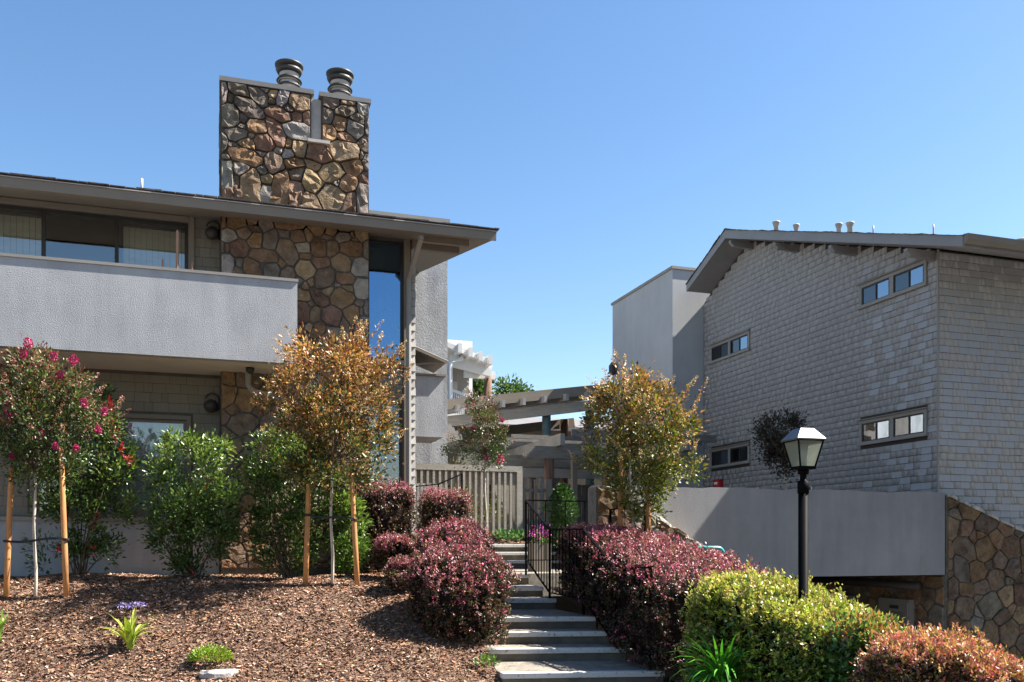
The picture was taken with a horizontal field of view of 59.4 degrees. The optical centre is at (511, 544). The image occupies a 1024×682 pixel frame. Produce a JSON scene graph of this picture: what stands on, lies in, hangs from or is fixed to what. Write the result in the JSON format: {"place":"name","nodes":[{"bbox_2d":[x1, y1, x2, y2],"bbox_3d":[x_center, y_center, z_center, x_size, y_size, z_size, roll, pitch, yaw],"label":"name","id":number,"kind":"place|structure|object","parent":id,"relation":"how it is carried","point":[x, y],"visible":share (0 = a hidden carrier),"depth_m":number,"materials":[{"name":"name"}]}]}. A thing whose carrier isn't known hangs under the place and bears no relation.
{"place":"outdoors","nodes":[
{"label":"outdoors","id":0,"kind":"place"},
{"bbox_2d":[176,230,178,267],"bbox_3d":[-5.108,-3.898,13.692,0.120,1.795,0.120,0,0,-18],"label":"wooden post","id":1,"kind":"object","parent":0,"point":[177,248],"visible":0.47,"depth_m":13.67,"materials":[{"name":"brown wood"}]},
{"bbox_2d":[448,340,495,413],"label":"house","id":2,"kind":"structure","parent":0,"point":[466,364],"depth_m":37.52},
{"bbox_2d":[452,381,456,389],"bbox_3d":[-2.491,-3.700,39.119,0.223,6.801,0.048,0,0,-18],"label":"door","id":3,"kind":"structure","parent":2,"relation":"in","point":[454,384],"depth_m":39.08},
{"bbox_2d":[413,532,558,543],"bbox_3d":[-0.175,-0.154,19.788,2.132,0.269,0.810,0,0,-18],"label":"bark mulch","id":4,"kind":"object","parent":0,"point":[517,541],"visible":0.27,"depth_m":19.59,"materials":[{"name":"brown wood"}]},
{"bbox_2d":[416,473,462,529],"bbox_3d":[-1.555,-0.853,18.819,1.273,1.333,0.190,0,0,-32],"label":"garden railing","id":5,"kind":"object","parent":4,"relation":"on","point":[461,474],"visible":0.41,"depth_m":18.89,"materials":[{"name":"metal"}]},
{"bbox_2d":[441,457,479,522],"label":"garden shrub","id":6,"kind":"object","parent":4,"relation":"on","point":[466,490],"visible":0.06,"depth_m":20.58,"materials":[{"name":"green plant"}]},
{"bbox_2d":[415,463,522,531],"bbox_3d":[-1.577,-0.903,20.743,3.220,1.726,1.970,0,0,-18],"label":"slatted fence","id":7,"kind":"object","parent":4,"relation":"on","point":[506,483],"visible":0.56,"depth_m":20.10,"materials":[{"name":"paint"}]},
{"bbox_2d":[440,382,514,534],"bbox_3d":[-0.717,-1.749,18.357,1.600,3.188,1.406,0,0,-18],"label":"crape myrtle tree","id":8,"kind":"object","parent":4,"relation":"on","point":[487,448],"visible":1,"depth_m":18.29,"materials":[{"name":"green plant"}]},
{"bbox_2d":[477,490,502,530],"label":"garden shrub","id":9,"kind":"object","parent":4,"relation":"on","point":[490,510],"visible":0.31,"depth_m":20.94,"materials":[{"name":"green plant"}]},
{"bbox_2d":[488,527,519,540],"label":"leafy plant","id":10,"kind":"object","parent":4,"relation":"on","point":[502,532],"visible":0.81,"depth_m":19.56,"materials":[{"name":"green plant"}]},
{"bbox_2d":[508,528,531,539],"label":"leafy plant","id":11,"kind":"object","parent":4,"relation":"on","point":[521,532],"visible":0.59,"depth_m":19.72,"materials":[{"name":"green plant"}]},
{"bbox_2d":[523,478,551,531],"bbox_3d":[0.367,-0.963,22.226,1.275,1.366,0.130,0,0,-18],"label":"gate fence","id":12,"kind":"object","parent":4,"relation":"on","point":[541,490],"visible":0.3,"depth_m":22.25,"materials":[{"name":"grey wood"}]},
{"bbox_2d":[0,0,1023,419],"label":"sky","id":13,"kind":"structure","parent":0,"point":[608,145],"materials":[{"name":"blue"}]},
{"bbox_2d":[507,568,570,595],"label":"landing path","id":14,"kind":"structure","parent":0,"point":[534,580],"depth_m":15.57,"materials":[{"name":"concrete"}]},
{"bbox_2d":[416,484,474,555],"bbox_3d":[-1.290,-0.385,17.336,1.132,1.549,1.080,0,0,-18],"label":"clipped hedge","id":15,"kind":"object","parent":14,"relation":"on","point":[437,505],"visible":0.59,"depth_m":17.04,"materials":[{"name":"purple plant"}]},
{"bbox_2d":[524,524,549,571],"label":"flower clump","id":16,"kind":"object","parent":14,"relation":"on","point":[530,569],"visible":0.57,"depth_m":16.45,"materials":[{"name":"pink plant"}]},
{"bbox_2d":[538,482,583,567],"bbox_3d":[1.052,-0.400,18.515,1.059,1.799,1.075,0,0,-18],"label":"conifer","id":17,"kind":"object","parent":14,"relation":"on","point":[562,491],"visible":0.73,"depth_m":18.42,"materials":[{"name":"green plant"}]},
{"bbox_2d":[611,643,674,681],"bbox_3d":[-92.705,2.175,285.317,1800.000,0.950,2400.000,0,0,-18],"label":"ground","id":18,"kind":"structure","parent":0,"point":[665,679],"depth_m":13.02,"materials":[{"name":"soil"}]},
{"bbox_2d":[0,58,498,576],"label":"chimney house","id":19,"kind":"structure","parent":18,"relation":"on","point":[310,240],"depth_m":14.56,"materials":[{"name":"grey paint"}]},
{"bbox_2d":[0,211,40,255],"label":"vertical blind","id":20,"kind":"object","parent":19,"relation":"attached to","point":[7,232],"visible":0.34,"depth_m":14.11,"materials":[{"name":"beige fabric"}]},
{"bbox_2d":[0,204,187,268],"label":"window","id":21,"kind":"structure","parent":19,"relation":"in","point":[43,212],"depth_m":14.32,"materials":[{"name":"brown metal"}]},
{"bbox_2d":[27,410,190,517],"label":"window","id":22,"kind":"structure","parent":19,"relation":"attached to","point":[144,435],"depth_m":14.59,"materials":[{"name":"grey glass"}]},
{"bbox_2d":[123,224,184,268],"bbox_3d":[-5.851,-4.150,14.723,0.975,2.100,0.060,0,0,-18],"label":"vertical blind","id":23,"kind":"object","parent":19,"relation":"attached to","point":[137,244],"visible":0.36,"depth_m":14.70,"materials":[{"name":"beige fabric"}]},
{"bbox_2d":[204,393,218,412],"bbox_3d":[-4.909,-2.320,14.664,0.241,0.342,0.265,0,0,-18],"label":"wall lantern","id":24,"kind":"object","parent":19,"relation":"attached to","point":[211,405],"depth_m":14.58,"materials":[{"name":"black metal"}]},
{"bbox_2d":[205,221,220,239],"bbox_3d":[-4.891,-5.143,14.670,0.241,0.342,0.265,0,0,-18],"label":"wall lantern","id":25,"kind":"object","parent":19,"relation":"attached to","point":[212,233],"depth_m":14.59,"materials":[{"name":"black metal"}]},
{"bbox_2d":[246,367,254,373],"bbox_3d":[-4.135,-2.744,14.166,0.140,0.088,0.136,0,0,-18],"label":"soffit light","id":26,"kind":"object","parent":19,"relation":"attached to","point":[249,370],"visible":1,"depth_m":14.12,"materials":[{"name":"black metal"}]},
{"bbox_2d":[369,308,389,357],"bbox_3d":[-2.440,-3.748,15.989,0.520,0.937,0.520,0,0,-18],"label":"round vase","id":27,"kind":"object","parent":19,"relation":"in","point":[374,322],"visible":0.66,"depth_m":15.83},
{"bbox_2d":[369,290,391,357],"bbox_3d":[-2.427,-4.005,16.271,0.520,1.250,0.010,0,0,-18],"label":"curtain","id":28,"kind":"object","parent":19,"relation":"hanging from","point":[385,300],"visible":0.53,"depth_m":16.31,"materials":[{"name":"blue fabric"}]},
{"bbox_2d":[369,408,398,488],"bbox_3d":[-2.271,-1.580,15.823,0.540,1.623,0.042,0,0,-18],"label":"roller blind","id":29,"kind":"object","parent":19,"relation":"attached to","point":[387,457],"visible":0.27,"depth_m":15.84,"materials":[{"name":"white fabric"}]},
{"bbox_2d":[369,239,402,359],"bbox_3d":[-2.235,-4.270,15.745,0.640,2.100,0.070,0,0,-18],"label":"window","id":30,"kind":"structure","parent":19,"relation":"in","point":[400,244],"depth_m":15.80,"materials":[{"name":"black metal"}]},
{"bbox_2d":[383,402,401,489],"bbox_3d":[-2.244,-1.600,15.742,0.620,1.800,0.070,0,0,-18],"label":"window","id":31,"kind":"structure","parent":19,"relation":"in","point":[400,413],"depth_m":15.80,"materials":[{"name":"black metal"}]},
{"bbox_2d":[448,424,469,449],"bbox_3d":[-2.477,-2.726,24.528,2.233,0.752,5.152,0,0,2],"label":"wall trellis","id":32,"kind":"object","parent":19,"relation":"attached to","point":[451,429],"depth_m":24.11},
{"bbox_2d":[0,569,501,681],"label":"mulch bed","id":33,"kind":"object","parent":18,"relation":"on","point":[236,657],"visible":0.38,"depth_m":10.94,"materials":[{"name":"brown wood"}]},
{"bbox_2d":[0,610,13,640],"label":"lily plant","id":34,"kind":"object","parent":33,"relation":"on","point":[2,623],"visible":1,"depth_m":10.89,"materials":[{"name":"green plant"}]},
{"bbox_2d":[3,466,13,596],"bbox_3d":[-6.738,-0.103,12.002,0.145,1.879,0.074,0,0,-3],"label":"tree stake","id":35,"kind":"object","parent":33,"relation":"on","point":[6,583],"visible":0.76,"depth_m":11.97,"materials":[{"name":"brown wood"}]},
{"bbox_2d":[3,537,69,542],"bbox_3d":[-6.363,-0.057,11.998,0.882,0.081,0.096,0,0,0],"label":"tree strap","id":36,"kind":"object","parent":35,"relation":"attached to","point":[40,539],"visible":1,"depth_m":11.96,"materials":[{"name":"black rubber"}]},
{"bbox_2d":[58,448,69,597],"bbox_3d":[-5.992,-0.240,11.998,0.144,2.098,0.074,0,0,-3],"label":"tree stake","id":37,"kind":"object","parent":33,"relation":"on","point":[65,572],"visible":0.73,"depth_m":11.97,"materials":[{"name":"brown wood"}]},
{"bbox_2d":[0,333,130,596],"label":"crape myrtle tree","id":38,"kind":"object","parent":33,"relation":"on","point":[72,396],"visible":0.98,"depth_m":11.84,"materials":[{"name":"green plant"}]},
{"bbox_2d":[18,382,144,576],"bbox_3d":[-6.327,-0.895,13.268,1.708,3.029,1.440,0,0,-18],"label":"photinia shrub","id":39,"kind":"object","parent":33,"relation":"on","point":[79,545],"visible":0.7,"depth_m":13.15,"materials":[{"name":"green plant"}]},
{"bbox_2d":[95,602,159,648],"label":"lily plant","id":40,"kind":"object","parent":33,"relation":"on","point":[128,632],"visible":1,"depth_m":10.71,"materials":[{"name":"green plant"}]},
{"bbox_2d":[112,423,256,578],"bbox_3d":[-4.656,-0.546,12.992,2.115,2.423,1.588,0,0,-18],"label":"photinia shrub","id":41,"kind":"object","parent":33,"relation":"on","point":[189,505],"visible":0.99,"depth_m":12.95,"materials":[{"name":"green plant"}]},
{"bbox_2d":[186,643,233,661],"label":"bush","id":42,"kind":"object","parent":33,"relation":"on","point":[196,655],"visible":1,"depth_m":10.35,"materials":[{"name":"green plant"}]},
{"bbox_2d":[199,669,238,678],"bbox_3d":[-3.311,1.470,10.140,0.420,0.108,0.213,0,0,-18],"label":"flat rock","id":43,"kind":"object","parent":33,"relation":"on","point":[214,674],"visible":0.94,"depth_m":10.06,"materials":[{"name":"white stone"}]},
{"bbox_2d":[235,425,343,577],"bbox_3d":[-3.317,-0.601,13.449,1.662,2.539,1.196,0,0,18],"label":"photinia shrub","id":44,"kind":"object","parent":33,"relation":"on","point":[266,510],"visible":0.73,"depth_m":13.29,"materials":[{"name":"green plant"}]},
{"bbox_2d":[303,450,311,584],"bbox_3d":[-2.862,-0.360,12.552,0.136,2.032,0.074,0,0,-3],"label":"tree stake","id":45,"kind":"object","parent":33,"relation":"on","point":[306,541],"visible":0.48,"depth_m":12.52,"materials":[{"name":"brown wood"}]},
{"bbox_2d":[305,514,356,520],"bbox_3d":[-2.532,-0.378,12.548,0.736,0.106,0.096,0,0,0],"label":"tree strap","id":46,"kind":"object","parent":45,"relation":"attached to","point":[329,517],"visible":1,"depth_m":12.51,"materials":[{"name":"black rubber"}]},
{"bbox_2d":[250,316,413,583],"bbox_3d":[-2.473,-1.250,12.492,2.283,3.782,2.208,0,0,-18],"label":"crape myrtle tree","id":47,"kind":"object","parent":33,"relation":"on","point":[336,419],"visible":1,"depth_m":12.35,"materials":[{"name":"orange plant"}]},
{"bbox_2d":[317,470,374,578],"bbox_3d":[-2.499,-0.304,13.540,0.747,1.712,0.852,0,0,-40],"label":"photinia shrub","id":48,"kind":"object","parent":33,"relation":"on","point":[343,558],"visible":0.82,"depth_m":13.43,"materials":[{"name":"green plant"}]},
{"bbox_2d":[349,472,359,585],"bbox_3d":[-2.200,-0.171,12.549,0.156,1.724,0.074,0,0,-2],"label":"tree stake","id":49,"kind":"object","parent":33,"relation":"on","point":[355,541],"visible":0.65,"depth_m":12.52,"materials":[{"name":"brown wood"}]},
{"bbox_2d":[351,477,419,572],"bbox_3d":[-2.115,-0.302,14.821,1.101,1.631,1.066,0,0,-18],"label":"clipped hedge","id":50,"kind":"object","parent":33,"relation":"on","point":[391,507],"visible":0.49,"depth_m":14.49,"materials":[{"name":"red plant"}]},
{"bbox_2d":[370,529,414,572],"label":"clipped hedge","id":51,"kind":"object","parent":33,"relation":"on","point":[386,547],"visible":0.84,"depth_m":13.14,"materials":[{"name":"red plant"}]},
{"bbox_2d":[382,553,415,591],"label":"clipped hedge","id":52,"kind":"object","parent":33,"relation":"on","point":[395,566],"visible":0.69,"depth_m":12.20,"materials":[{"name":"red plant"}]},
{"bbox_2d":[408,514,497,563],"bbox_3d":[-0.827,0.185,12.902,1.373,1.268,1.548,0,0,-18],"label":"clipped hedge","id":53,"kind":"object","parent":33,"relation":"on","point":[448,533],"visible":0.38,"depth_m":12.74,"materials":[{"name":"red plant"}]},
{"bbox_2d":[392,539,523,647],"bbox_3d":[-0.696,0.622,11.450,1.639,1.372,1.304,0,0,-18],"label":"clipped hedge","id":54,"kind":"object","parent":33,"relation":"on","point":[460,595],"visible":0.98,"depth_m":11.12,"materials":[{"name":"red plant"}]},
{"bbox_2d":[472,652,500,666],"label":"leafy plant","id":55,"kind":"object","parent":33,"relation":"on","point":[486,658],"visible":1,"depth_m":10.54,"materials":[{"name":"green plant"}]},
{"bbox_2d":[472,378,496,396],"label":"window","id":56,"kind":"structure","parent":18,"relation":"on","point":[477,383],"depth_m":51.55,"materials":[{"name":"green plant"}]},
{"bbox_2d":[492,373,534,394],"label":"broadleaf tree","id":57,"kind":"object","parent":18,"relation":"on","point":[506,387],"visible":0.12,"depth_m":63.52,"materials":[{"name":"green plant"}]},
{"bbox_2d":[543,596,587,614],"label":"garage back wall","id":58,"kind":"structure","parent":18,"relation":"on","point":[563,603],"depth_m":21.47,"materials":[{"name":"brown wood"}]},
{"bbox_2d":[483,544,664,681],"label":"concrete staircase","id":59,"kind":"structure","parent":18,"relation":"on","point":[567,648],"depth_m":11.59,"materials":[{"name":"concrete"}]},
{"bbox_2d":[496,584,629,670],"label":"fallen leaves","id":60,"kind":"object","parent":59,"relation":"on","point":[541,644],"visible":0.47,"depth_m":11.21,"materials":[{"name":"brown plant"}]},
{"bbox_2d":[525,499,651,669],"bbox_3d":[0.935,0.437,12.784,0.042,2.369,4.582,0,0,-18],"label":"stair railing","id":61,"kind":"object","parent":59,"relation":"on","point":[593,541],"visible":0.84,"depth_m":12.95,"materials":[{"name":"metal"}]},
{"bbox_2d":[528,500,587,560],"bbox_3d":[0.911,-0.090,15.200,1.446,1.316,0.042,0,0,-18],"label":"landing railing","id":62,"kind":"object","parent":61,"relation":"attached to","point":[565,501],"visible":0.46,"depth_m":15.14,"materials":[{"name":"metal"}]},
{"bbox_2d":[551,586,692,681],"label":"planting bed","id":63,"kind":"object","parent":18,"relation":"on","point":[674,678],"visible":0.03,"depth_m":12.68,"materials":[{"name":"brown soil"}]},
{"bbox_2d":[609,503,645,536],"bbox_3d":[1.826,-0.018,14.248,0.595,1.337,0.115,0,0,-8],"label":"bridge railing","id":64,"kind":"object","parent":63,"relation":"on","point":[610,517],"visible":0.09,"depth_m":14.18,"materials":[{"name":"metal"}]},
{"bbox_2d":[568,349,709,530],"bbox_3d":[1.939,-1.463,13.611,2.089,2.974,1.830,0,0,10],"label":"crape myrtle tree","id":65,"kind":"object","parent":63,"relation":"in","point":[627,444],"visible":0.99,"depth_m":13.40,"materials":[{"name":"green plant"}]},
{"bbox_2d":[588,485,713,642],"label":"stone flank wall","id":66,"kind":"structure","parent":63,"relation":"on","point":[598,510],"depth_m":14.59,"materials":[{"name":"brown stone"}]},
{"bbox_2d":[554,521,788,681],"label":"clipped hedge","id":67,"kind":"object","parent":63,"relation":"on","point":[660,622],"visible":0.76,"depth_m":11.16,"materials":[{"name":"purple plant"}]},
{"bbox_2d":[618,458,622,531],"bbox_3d":[1.641,-0.577,13.601,0.095,1.455,0.073,0,0,-3],"label":"tree stake","id":68,"kind":"object","parent":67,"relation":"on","point":[620,518],"visible":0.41,"depth_m":13.57,"materials":[{"name":"brown wood"}]},
{"bbox_2d":[645,487,650,533],"bbox_3d":[2.071,-0.360,13.599,0.104,1.022,0.073,0,0,-3],"label":"tree stake","id":69,"kind":"object","parent":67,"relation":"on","point":[648,519],"visible":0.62,"depth_m":13.57,"materials":[{"name":"brown wood"}]},
{"bbox_2d":[673,546,724,552],"bbox_3d":[2.706,0.861,13.076,0.906,1.679,0.064,0,0,-18],"label":"teal handrail","id":70,"kind":"object","parent":18,"relation":"on","point":[721,549],"visible":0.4,"depth_m":13.14,"materials":[{"name":"teal metal"}]},
{"bbox_2d":[611,220,1023,527],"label":"gable house","id":71,"kind":"structure","parent":18,"relation":"on","point":[890,362],"depth_m":19.58,"materials":[{"name":"paint"}]},
{"bbox_2d":[609,362,616,374],"bbox_3d":[3.259,-5.686,29.028,0.258,0.420,0.240,0,0,-18],"label":"wall lantern","id":72,"kind":"object","parent":71,"relation":"attached to","point":[612,368],"depth_m":28.93,"materials":[{"name":"black metal"}]},
{"bbox_2d":[713,479,722,486],"bbox_3d":[5.708,-1.603,24.863,0.136,0.390,0.320,0,0,-18],"label":"alarm box","id":73,"kind":"object","parent":71,"relation":"attached to","point":[717,482],"visible":0.6,"depth_m":24.73,"materials":[{"name":"red metal"}]},
{"bbox_2d":[712,342,727,360],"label":"window","id":74,"kind":"structure","parent":71,"relation":"in","point":[719,351],"depth_m":24.85,"materials":[{"name":"glass"}]},
{"bbox_2d":[712,449,727,465],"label":"window","id":75,"kind":"structure","parent":71,"relation":"in","point":[720,457],"depth_m":24.85,"materials":[{"name":"black glass"}]},
{"bbox_2d":[730,334,747,353],"bbox_3d":[6.083,-5.340,23.971,0.054,0.380,0.855,0,0,-18],"label":"window","id":76,"kind":"structure","parent":71,"relation":"in","point":[740,343],"depth_m":23.94,"materials":[{"name":"glass"}]},
{"bbox_2d":[730,446,747,462],"bbox_3d":[6.083,-2.400,23.971,0.054,0.400,0.855,0,0,-18],"label":"window","id":77,"kind":"structure","parent":71,"relation":"in","point":[737,454],"depth_m":23.98,"materials":[{"name":"black glass"}]},
{"bbox_2d":[862,278,888,304],"bbox_3d":[7.706,-5.340,18.978,0.054,0.380,0.845,0,0,-18],"label":"window","id":78,"kind":"structure","parent":71,"relation":"in","point":[880,289],"depth_m":18.96,"materials":[{"name":"glass"}]},
{"bbox_2d":[862,419,888,441],"bbox_3d":[7.706,-2.400,18.978,0.054,0.400,0.845,0,0,-18],"label":"window","id":79,"kind":"structure","parent":71,"relation":"in","point":[876,430],"depth_m":18.96,"materials":[{"name":"white glass"}]},
{"bbox_2d":[893,264,923,292],"bbox_3d":[8.001,-5.340,18.069,0.054,0.380,0.845,0,0,-18],"label":"window","id":80,"kind":"structure","parent":71,"relation":"in","point":[913,276],"depth_m":18.05,"materials":[{"name":"glass"}]},
{"bbox_2d":[893,412,923,436],"bbox_3d":[8.001,-2.400,18.069,0.054,0.400,0.845,0,0,-18],"label":"window","id":81,"kind":"structure","parent":71,"relation":"in","point":[914,423],"depth_m":18.05,"materials":[{"name":"white glass"}]},
{"bbox_2d":[790,575,945,632],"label":"garage side wall","id":82,"kind":"structure","parent":18,"relation":"on","point":[929,598],"depth_m":17.75,"materials":[{"name":"stone"}]},
{"bbox_2d":[833,595,854,604],"bbox_3d":[7.278,1.760,19.845,0.170,1.280,0.750,0,0,-18],"label":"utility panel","id":83,"kind":"object","parent":82,"relation":"attached to","point":[849,597],"visible":0.09,"depth_m":19.51,"materials":[{"name":"grey metal"}]},
{"bbox_2d":[878,597,914,628],"bbox_3d":[7.801,1.750,18.233,0.170,1.300,0.900,0,0,-18],"label":"utility panel","id":84,"kind":"object","parent":82,"relation":"attached to","point":[902,608],"visible":0.41,"depth_m":18.04,"materials":[{"name":"grey metal"}]},
{"bbox_2d":[945,493,1023,663],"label":"stone flank wall","id":85,"kind":"structure","parent":18,"relation":"on","point":[984,562],"depth_m":17.34,"materials":[{"name":"stone"}]},
{"bbox_2d":[747,401,812,489],"bbox_3d":[4.979,-1.322,16.990,1.201,2.841,1.090,0,0,-26],"label":"crape myrtle tree","id":86,"kind":"object","parent":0,"point":[774,436],"visible":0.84,"depth_m":16.90,"materials":[{"name":"green plant"}]},
{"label":"front bed","id":87,"kind":"structure","parent":0,"visible":0},
{"bbox_2d":[669,631,771,681],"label":"lily plant","id":88,"kind":"object","parent":87,"relation":"on","point":[722,669],"visible":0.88,"depth_m":7.95,"materials":[{"name":"green plant"}]},
{"bbox_2d":[675,559,890,681],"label":"clipped hedge","id":89,"kind":"object","parent":87,"relation":"on","point":[784,638],"visible":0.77,"depth_m":8.13,"materials":[{"name":"green plant"}]},
{"bbox_2d":[781,426,825,608],"bbox_3d":[2.695,0.294,8.300,0.291,2.771,0.291,0,0,-14],"label":"lamp post","id":90,"kind":"object","parent":87,"relation":"on","point":[803,445],"visible":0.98,"depth_m":8.26,"materials":[{"name":"metal"}]},
{"bbox_2d":[818,606,921,681],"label":"clipped hedge","id":91,"kind":"object","parent":87,"relation":"on","point":[850,632],"visible":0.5,"depth_m":7.15,"materials":[{"name":"green plant"}]},
{"bbox_2d":[846,621,1023,681],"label":"clipped hedge","id":92,"kind":"object","parent":87,"relation":"on","point":[927,655],"visible":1,"depth_m":6.08,"materials":[{"name":"orange plant"}]},
{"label":"courtyard path","id":93,"kind":"structure","parent":0,"visible":0},
{"bbox_2d":[448,414,612,531],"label":"back house","id":94,"kind":"structure","parent":93,"relation":"on","point":[553,432],"depth_m":32.78,"materials":[{"name":"paint"}]},
{"bbox_2d":[554,478,560,483],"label":"window","id":95,"kind":"structure","parent":94,"relation":"in","point":[556,480],"depth_m":33.10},
{"bbox_2d":[448,382,620,529],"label":"covered walkway","id":96,"kind":"structure","parent":93,"relation":"on","point":[546,404],"depth_m":26.32,"materials":[{"name":"grey wood"}]},
{"bbox_2d":[554,484,616,531],"bbox_3d":[2.639,-1.010,26.156,3.130,1.420,0.120,0,0,-18],"label":"dark board fence","id":97,"kind":"object","parent":93,"relation":"on","point":[582,492],"visible":0.1,"depth_m":25.90,"materials":[{"name":"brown wood"}]},
{"bbox_2d":[457,429,715,531],"bbox_3d":[1.763,-1.641,25.545,6.759,2.721,5.300,0,0,-18],"label":"pergola","id":98,"kind":"object","parent":93,"relation":"on","point":[532,455],"visible":0.44,"depth_m":24.51,"materials":[{"name":"grey wood"}]},
{"bbox_2d":[554,485,944,576],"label":"stucco parapet","id":99,"kind":"structure","parent":93,"relation":"on","point":[855,533],"depth_m":16.27,"materials":[{"name":"paint"}]},
{"bbox_2d":[784,576,922,589],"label":"beam","id":100,"kind":"structure","parent":99,"relation":"attached to","point":[898,584],"depth_m":18.59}
]}

